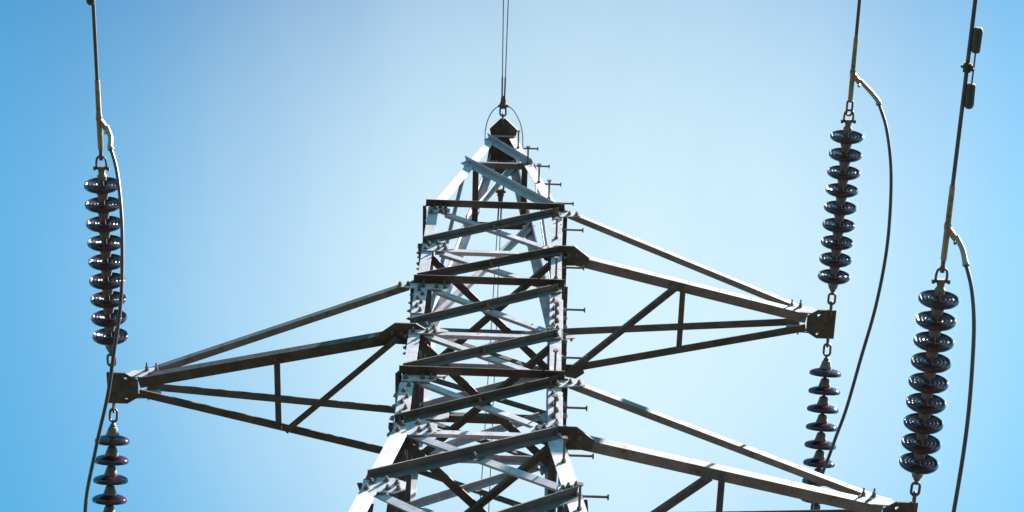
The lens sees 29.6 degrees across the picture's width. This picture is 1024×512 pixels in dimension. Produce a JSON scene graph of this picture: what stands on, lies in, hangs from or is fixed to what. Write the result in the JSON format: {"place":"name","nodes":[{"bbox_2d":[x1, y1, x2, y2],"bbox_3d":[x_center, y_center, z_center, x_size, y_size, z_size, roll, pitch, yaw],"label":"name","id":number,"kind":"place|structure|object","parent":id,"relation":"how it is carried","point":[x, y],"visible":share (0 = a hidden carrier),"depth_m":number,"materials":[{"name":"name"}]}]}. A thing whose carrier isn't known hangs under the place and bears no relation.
{"place":"outdoors","nodes":[
{"label":"outdoors","id":0,"kind":"place"},
{"bbox_2d":[0,0,1023,511],"label":"sky","id":1,"kind":"structure","parent":0,"point":[279,161],"materials":[{"name":"blue"}]},
{"bbox_3d":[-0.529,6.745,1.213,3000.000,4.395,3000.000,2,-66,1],"label":"ground","id":2,"kind":"structure","parent":0,"visible":0},
{"bbox_2d":[106,118,917,511],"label":"transmission tower","id":3,"kind":"structure","parent":2,"relation":"on","point":[404,458],"depth_m":14.18,"materials":[{"name":"metal"}]},
{"bbox_2d":[84,156,127,378],"bbox_3d":[-2.885,0.099,13.814,0.257,0.257,1.735,2,-67,0],"label":"insulator string","id":4,"kind":"object","parent":3,"relation":"attached to","point":[104,242],"visible":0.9,"depth_m":13.75,"materials":[{"name":"ceramic"}]},
{"bbox_2d":[91,4,106,160],"bbox_3d":[-1.798,-28.875,2.453,0.094,2.659,60.565,2,-66,0],"label":"power conductor","id":5,"kind":"object","parent":4,"relation":"attached to","point":[101,123],"visible":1,"depth_m":13.30,"materials":[{"name":"metal"}]},
{"bbox_2d":[86,0,94,4],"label":"vibration damper","id":6,"kind":"object","parent":5,"relation":"attached to","point":[90,2],"visible":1,"depth_m":12.99,"materials":[{"name":"metal"}]},
{"bbox_2d":[83,125,123,511],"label":"jumper cable","id":7,"kind":"object","parent":5,"relation":"hanging from","point":[110,147],"visible":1,"depth_m":13.07,"materials":[{"name":"metal"}]},
{"bbox_2d":[92,398,129,511],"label":"insulator string","id":8,"kind":"object","parent":3,"relation":"hanging from","point":[109,498],"visible":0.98,"depth_m":14.21,"materials":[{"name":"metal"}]},
{"bbox_2d":[496,186,505,201],"bbox_3d":[-0.110,-0.669,19.042,0.100,0.125,0.278,2,-66,1],"label":"wire clamp","id":9,"kind":"object","parent":3,"relation":"attached to","point":[500,194],"visible":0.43,"depth_m":19.04,"materials":[{"name":"metal"}]},
{"bbox_2d":[480,209,498,497],"bbox_3d":[-1.956,27.866,28.763,0.017,5.277,60.051,4,-66,0],"label":"ground wire","id":10,"kind":"object","parent":9,"relation":"attached to","point":[491,321],"visible":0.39,"depth_m":19.18,"materials":[{"name":"grey metal"}]},
{"bbox_2d":[488,209,501,511],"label":"ground wire","id":11,"kind":"object","parent":9,"relation":"attached to","point":[496,329],"visible":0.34,"depth_m":19.18,"materials":[{"name":"grey metal"}]},
{"bbox_2d":[498,95,507,123],"bbox_3d":[-0.086,-1.407,18.742,0.100,0.073,0.289,2,-66,1],"label":"wire clamp","id":12,"kind":"object","parent":3,"relation":"attached to","point":[503,104],"visible":1,"depth_m":18.72,"materials":[{"name":"metal"}]},
{"bbox_2d":[485,106,497,142],"bbox_3d":[-0.218,-1.256,18.776,0.076,0.089,0.445,18,-67,-6],"label":"bonding wire","id":13,"kind":"object","parent":12,"relation":"attached to","point":[487,121],"visible":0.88,"depth_m":18.77,"materials":[{"name":"grey metal"}]},
{"bbox_2d":[501,0,503,95],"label":"ground wire","id":14,"kind":"object","parent":12,"relation":"attached to","point":[502,52],"visible":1,"depth_m":18.51,"materials":[{"name":"grey metal"}]},
{"bbox_2d":[504,0,508,95],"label":"ground wire","id":15,"kind":"object","parent":12,"relation":"attached to","point":[506,53],"visible":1,"depth_m":18.52,"materials":[{"name":"grey metal"}]},
{"bbox_2d":[508,106,522,146],"bbox_3d":[0.053,-1.260,18.762,0.072,0.099,0.449,-19,-68,9],"label":"bonding wire","id":16,"kind":"object","parent":12,"relation":"attached to","point":[520,125],"visible":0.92,"depth_m":18.77,"materials":[{"name":"grey metal"}]},
{"bbox_2d":[801,334,840,509],"bbox_3d":[2.480,1.461,15.582,0.257,0.257,1.735,3,-86,0],"label":"insulator string","id":17,"kind":"object","parent":3,"relation":"attached to","point":[820,443],"visible":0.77,"depth_m":15.51,"materials":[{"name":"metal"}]},
{"bbox_2d":[818,109,863,316],"bbox_3d":[2.551,-0.319,15.112,0.257,0.257,1.735,2,-67,1],"label":"insulator string","id":18,"kind":"object","parent":3,"relation":"attached to","point":[837,242],"visible":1,"depth_m":15.06,"materials":[{"name":"ceramic"}]},
{"bbox_2d":[846,0,860,115],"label":"power conductor","id":19,"kind":"object","parent":18,"relation":"attached to","point":[854,77],"visible":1,"depth_m":14.63,"materials":[{"name":"metal"}]},
{"bbox_2d":[810,79,892,509],"bbox_3d":[2.573,0.685,14.973,0.272,1.085,3.953,5,-66,-1],"label":"jumper cable","id":20,"kind":"object","parent":19,"relation":"hanging from","point":[869,90],"visible":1,"depth_m":14.44,"materials":[{"name":"metal"}]},
{"bbox_2d":[899,268,958,509],"bbox_3d":[2.661,0.868,12.429,0.257,0.257,1.735,2,-67,1],"label":"insulator string","id":21,"kind":"object","parent":3,"relation":"attached to","point":[918,462],"visible":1,"depth_m":12.38,"materials":[{"name":"ceramic"}]},
{"bbox_2d":[940,0,977,272],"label":"power conductor","id":22,"kind":"object","parent":21,"relation":"attached to","point":[949,231],"visible":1,"depth_m":11.82,"materials":[{"name":"metal"}]},
{"bbox_2d":[952,235,975,511],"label":"jumper cable","id":23,"kind":"object","parent":22,"relation":"hanging from","point":[965,262],"visible":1,"depth_m":11.63,"materials":[{"name":"metal"}]},
{"bbox_2d":[961,27,982,108],"bbox_3d":[2.732,-1.121,11.575,0.103,0.075,0.504,2,-66,1],"label":"vibration damper","id":24,"kind":"object","parent":22,"relation":"attached to","point":[977,36],"visible":1,"depth_m":11.57,"materials":[{"name":"metal"}]}
]}

